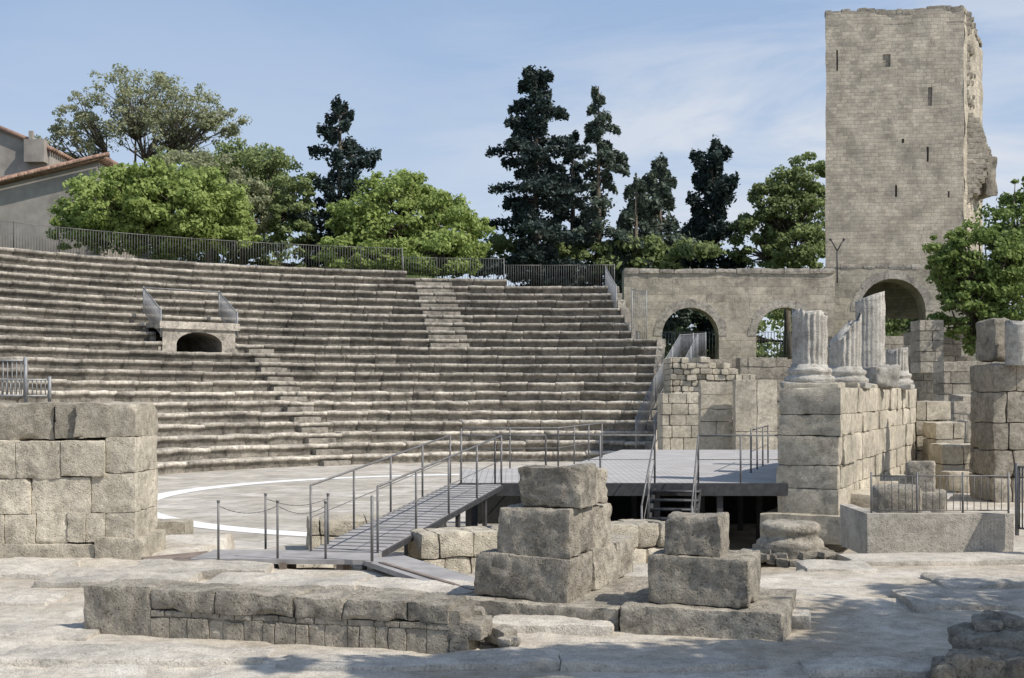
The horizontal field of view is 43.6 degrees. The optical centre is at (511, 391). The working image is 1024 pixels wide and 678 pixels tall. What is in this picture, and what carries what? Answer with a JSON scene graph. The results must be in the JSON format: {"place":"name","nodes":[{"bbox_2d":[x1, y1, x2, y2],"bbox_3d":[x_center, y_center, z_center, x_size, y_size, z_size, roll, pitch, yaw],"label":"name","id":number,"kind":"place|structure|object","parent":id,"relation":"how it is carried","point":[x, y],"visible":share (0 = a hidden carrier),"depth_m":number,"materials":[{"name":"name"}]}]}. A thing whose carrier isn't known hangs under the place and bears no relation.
{"place":"outdoors","nodes":[
{"label":"outdoors","id":0,"kind":"place"},
{"bbox_2d":[0,275,1023,677],"bbox_3d":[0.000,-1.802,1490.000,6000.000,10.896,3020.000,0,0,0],"label":"ground","id":1,"kind":"structure","parent":0,"point":[856,613],"depth_m":13.68,"materials":[{"name":"beige stone"}]},
{"bbox_2d":[0,357,83,437],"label":"metal railing","id":2,"kind":"object","parent":1,"relation":"on","point":[25,380],"visible":0.14,"depth_m":23.00,"materials":[{"name":"metal"}]},
{"bbox_2d":[0,126,147,258],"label":"tiled roof house","id":3,"kind":"structure","parent":1,"relation":"on","point":[35,174],"depth_m":84.00,"materials":[{"name":"paint"}]},
{"bbox_2d":[0,402,165,559],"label":"ashlar wall","id":4,"kind":"structure","parent":1,"relation":"on","point":[66,491],"depth_m":19.83,"materials":[{"name":"stone"}]},
{"bbox_2d":[34,63,252,165],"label":"plane tree","id":5,"kind":"object","parent":1,"relation":"on","point":[140,121],"visible":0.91,"depth_m":102.97,"materials":[{"name":"green plant"}]},
{"bbox_2d":[44,156,262,260],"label":"round bush","id":6,"kind":"object","parent":1,"relation":"on","point":[142,199],"visible":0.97,"depth_m":77.81,"materials":[{"name":"green plant"}]},
{"bbox_2d":[150,145,281,262],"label":"poplar tree","id":7,"kind":"object","parent":1,"relation":"on","point":[199,160],"visible":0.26,"depth_m":91.74,"materials":[{"name":"green plant"}]},
{"bbox_2d":[150,137,319,264],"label":"ash tree","id":8,"kind":"object","parent":1,"relation":"on","point":[263,163],"visible":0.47,"depth_m":93.56,"materials":[{"name":"green plant"}]},
{"bbox_2d":[83,578,520,653],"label":"stone wall","id":9,"kind":"structure","parent":1,"relation":"on","point":[416,621],"depth_m":13.35,"materials":[{"name":"stone"}]},
{"bbox_2d":[142,550,474,589],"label":"boardwalk","id":10,"kind":"structure","parent":1,"relation":"on","point":[404,567],"depth_m":18.80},
{"bbox_2d":[217,493,373,560],"bbox_3d":[-3.052,1.990,19.453,2.398,0.980,1.574,0,0,10],"label":"chain barrier","id":11,"kind":"object","parent":10,"relation":"on","point":[326,522],"visible":1,"depth_m":18.88,"materials":[{"name":"metal"}]},
{"bbox_2d":[0,247,665,474],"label":"roman theatre seating","id":12,"kind":"object","parent":1,"relation":"on","point":[322,367],"visible":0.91,"depth_m":65.96,"materials":[{"name":"stone"}]},
{"bbox_2d":[143,286,237,338],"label":"vomitory railing","id":13,"kind":"object","parent":12,"relation":"on","point":[150,308],"visible":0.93,"depth_m":65.01,"materials":[{"name":"metal"}]},
{"bbox_2d":[2,221,614,286],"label":"iron fence","id":14,"kind":"object","parent":12,"relation":"on","point":[191,238],"visible":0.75,"depth_m":76.65,"materials":[{"name":"metal"}]},
{"bbox_2d":[605,266,705,447],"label":"stair railing","id":15,"kind":"object","parent":12,"relation":"on","point":[675,351],"visible":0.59,"depth_m":69.82,"materials":[{"name":"metal"}]},
{"bbox_2d":[286,94,381,268],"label":"cedar tree","id":16,"kind":"object","parent":1,"relation":"on","point":[345,151],"visible":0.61,"depth_m":92.58,"materials":[{"name":"green plant"}]},
{"bbox_2d":[309,168,495,277],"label":"lime tree","id":17,"kind":"object","parent":1,"relation":"on","point":[370,221],"visible":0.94,"depth_m":87.01,"materials":[{"name":"green plant"}]},
{"bbox_2d":[309,484,502,569],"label":"access ramp","id":18,"kind":"structure","parent":1,"relation":"on","point":[395,528],"depth_m":22.49,"materials":[{"name":"metal"}]},
{"bbox_2d":[310,435,501,552],"bbox_3d":[-1.661,1.711,23.000,1.141,1.658,7.076,0,0,15],"label":"ramp railing","id":19,"kind":"object","parent":18,"relation":"attached to","point":[391,480],"visible":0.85,"depth_m":22.50,"materials":[{"name":"metal"}]},
{"bbox_2d":[157,513,664,573],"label":"foundation ruins","id":20,"kind":"object","parent":1,"relation":"on","point":[456,549],"visible":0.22,"depth_m":22.02,"materials":[{"name":"stone"}]},
{"bbox_2d":[149,229,726,277],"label":"park shrubs","id":21,"kind":"object","parent":1,"relation":"on","point":[652,250],"visible":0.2,"depth_m":98.43,"materials":[{"name":"green plant"}]},
{"bbox_2d":[0,557,1023,677],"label":"paving slabs","id":22,"kind":"structure","parent":1,"relation":"on","point":[56,573],"depth_m":13.83,"materials":[{"name":"stone"}]},
{"bbox_2d":[466,463,647,630],"bbox_3d":[0.804,1.798,15.804,2.035,1.894,2.869,0,0,23],"label":"stone pedestal","id":23,"kind":"object","parent":22,"relation":"on","point":[562,549],"visible":0.93,"depth_m":14.85,"materials":[{"name":"stone"}]},
{"bbox_2d":[620,511,796,641],"bbox_3d":[2.264,2.043,14.510,1.794,1.380,1.634,0,0,18],"label":"stone pedestal","id":24,"kind":"object","parent":22,"relation":"on","point":[703,580],"visible":0.95,"depth_m":13.97,"materials":[{"name":"stone"}]},
{"bbox_2d":[469,65,591,285],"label":"cedar tree","id":25,"kind":"object","parent":1,"relation":"on","point":[542,187],"visible":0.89,"depth_m":95.75,"materials":[{"name":"green plant"}]},
{"bbox_2d":[552,129,603,283],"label":"fir tree","id":26,"kind":"object","parent":1,"relation":"on","point":[573,220],"visible":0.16,"depth_m":102.83,"materials":[{"name":"green plant"}]},
{"bbox_2d":[555,85,645,289],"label":"fir tree","id":27,"kind":"object","parent":1,"relation":"on","point":[596,210],"visible":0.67,"depth_m":99.46,"materials":[{"name":"green plant"}]},
{"bbox_2d":[459,450,788,541],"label":"stage platform","id":28,"kind":"structure","parent":1,"relation":"on","point":[752,496],"depth_m":31.34,"materials":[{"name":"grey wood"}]},
{"bbox_2d":[460,422,783,518],"bbox_3d":[3.006,2.066,30.163,8.547,2.368,10.777,0,0,35],"label":"platform railing","id":29,"kind":"object","parent":28,"relation":"on","point":[695,477],"visible":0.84,"depth_m":26.46,"materials":[{"name":"metal"}]},
{"bbox_2d":[650,488,701,519],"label":"metal stairs","id":30,"kind":"structure","parent":28,"relation":"attached to","point":[653,498],"depth_m":25.84,"materials":[{"name":"metal"}]},
{"bbox_2d":[601,172,676,343],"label":"pine tree","id":31,"kind":"object","parent":1,"relation":"on","point":[636,189],"visible":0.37,"depth_m":99.75,"materials":[{"name":"green plant"}]},
{"bbox_2d":[618,152,706,329],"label":"pine tree","id":32,"kind":"object","parent":1,"relation":"on","point":[661,199],"visible":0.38,"depth_m":101.28,"materials":[{"name":"green plant"}]},
{"bbox_2d":[663,357,754,436],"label":"rubble wall","id":33,"kind":"structure","parent":1,"relation":"on","point":[682,375],"depth_m":60.05,"materials":[{"name":"stone"}]},
{"bbox_2d":[675,134,752,358],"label":"cedar tree","id":34,"kind":"object","parent":1,"relation":"on","point":[715,186],"visible":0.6,"depth_m":105.09,"materials":[{"name":"green plant"}]},
{"bbox_2d":[657,380,776,449],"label":"stone block wall","id":35,"kind":"structure","parent":1,"relation":"on","point":[684,420],"depth_m":50.00,"materials":[{"name":"stone"}]},
{"bbox_2d":[662,331,789,355],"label":"iron fence","id":36,"kind":"object","parent":1,"relation":"on","point":[712,343],"visible":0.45,"depth_m":84.78,"materials":[{"name":"metal"}]},
{"bbox_2d":[622,268,834,358],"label":"arcade wall","id":37,"kind":"structure","parent":1,"relation":"on","point":[735,306],"depth_m":83.00,"materials":[{"name":"stone"}]},
{"bbox_2d":[726,151,825,358],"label":"oak tree","id":38,"kind":"object","parent":1,"relation":"on","point":[782,231],"visible":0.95,"depth_m":102.56,"materials":[{"name":"green plant"}]},
{"bbox_2d":[741,519,837,567],"bbox_3d":[4.401,2.383,20.315,1.564,0.688,1.244,0,0,0],"label":"round column base","id":39,"kind":"object","parent":1,"relation":"on","point":[784,543],"visible":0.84,"depth_m":19.89,"materials":[{"name":"stone"}]},
{"bbox_2d":[667,309,911,357],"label":"distant trees","id":40,"kind":"object","parent":1,"relation":"on","point":[760,352],"visible":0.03,"depth_m":190.09,"materials":[{"name":"green plant"}]},
{"bbox_2d":[664,309,917,358],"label":"park shrubs","id":41,"kind":"object","parent":1,"relation":"on","point":[891,327],"visible":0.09,"depth_m":109.93,"materials":[{"name":"green plant"}]},
{"bbox_2d":[760,382,916,544],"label":"stage wall","id":42,"kind":"structure","parent":1,"relation":"on","point":[838,442],"depth_m":26.35,"materials":[{"name":"stone"}]},
{"bbox_2d":[780,308,834,387],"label":"fluted column","id":43,"kind":"structure","parent":42,"relation":"on","point":[809,340],"depth_m":26.69,"materials":[{"name":"stone"}]},
{"bbox_2d":[828,313,871,388],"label":"fluted column","id":44,"kind":"structure","parent":42,"relation":"on","point":[845,351],"depth_m":28.98,"materials":[{"name":"stone"}]},
{"bbox_2d":[855,291,899,389],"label":"fluted column","id":45,"kind":"structure","parent":42,"relation":"on","point":[880,373],"depth_m":31.79,"materials":[{"name":"stone"}]},
{"bbox_2d":[886,347,914,389],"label":"fluted column","id":46,"kind":"structure","parent":42,"relation":"on","point":[899,356],"depth_m":34.72,"materials":[{"name":"stone"}]},
{"bbox_2d":[708,320,1004,442],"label":"ruined back wall","id":47,"kind":"structure","parent":1,"relation":"on","point":[939,365],"depth_m":60.24,"materials":[{"name":"stone"}]},
{"bbox_2d":[865,461,947,512],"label":"stone block","id":48,"kind":"structure","parent":1,"relation":"on","point":[881,496],"depth_m":23.85,"materials":[{"name":"stone"}]},
{"bbox_2d":[822,5,997,361],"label":"medieval stone tower","id":49,"kind":"structure","parent":1,"relation":"on","point":[910,164],"depth_m":85.70,"materials":[{"name":"stone"}]},
{"bbox_2d":[836,504,1023,565],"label":"concrete kerb wall","id":50,"kind":"structure","parent":1,"relation":"on","point":[873,538],"depth_m":20.61,"materials":[{"name":"stone"}]},
{"bbox_2d":[870,463,1023,535],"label":"metal railing","id":51,"kind":"object","parent":50,"relation":"on","point":[1017,497],"visible":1,"depth_m":20.71,"materials":[{"name":"metal"}]},
{"bbox_2d":[915,401,972,491],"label":"ruined block wall","id":52,"kind":"structure","parent":1,"relation":"on","point":[941,443],"depth_m":36.00,"materials":[{"name":"stone"}]},
{"bbox_2d":[922,176,1023,355],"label":"chestnut tree","id":53,"kind":"object","parent":1,"relation":"on","point":[974,286],"visible":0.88,"depth_m":60.60,"materials":[{"name":"green plant"}]},
{"bbox_2d":[928,610,1023,677],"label":"rubble boulder","id":54,"kind":"object","parent":1,"relation":"on","point":[987,643],"visible":1,"depth_m":11.53,"materials":[{"name":"stone"}]},
{"bbox_2d":[0,0,1023,357],"label":"sky","id":55,"kind":"structure","parent":0,"point":[430,85],"materials":[{"name":"blue"}]},
{"bbox_2d":[156,461,955,556],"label":"orchestra floor","id":56,"kind":"structure","parent":0,"point":[200,506],"depth_m":41.97,"materials":[{"name":"beige stone"}]},
{"bbox_2d":[157,474,458,535],"bbox_3d":[-5.239,3.390,41.959,13.155,0.001,24.200,0,0,10],"label":"orchestra marking ring","id":57,"kind":"object","parent":56,"relation":"on","point":[197,524],"visible":0.45,"depth_m":35.95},
{"bbox_2d":[829,238,844,282],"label":"twin floodlight pole","id":58,"kind":"object","parent":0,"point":[830,239],"visible":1,"depth_m":83.86,"materials":[{"name":"metal"}]},
{"bbox_2d":[969,318,1023,501],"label":"masonry pier","id":59,"kind":"structure","parent":0,"point":[997,418],"depth_m":30.14,"materials":[{"name":"stone"}]},
{"bbox_2d":[1005,320,1023,364],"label":"column drum","id":60,"kind":"object","parent":59,"relation":"on","point":[1014,342],"depth_m":29.76,"materials":[{"name":"stone"}]}
]}

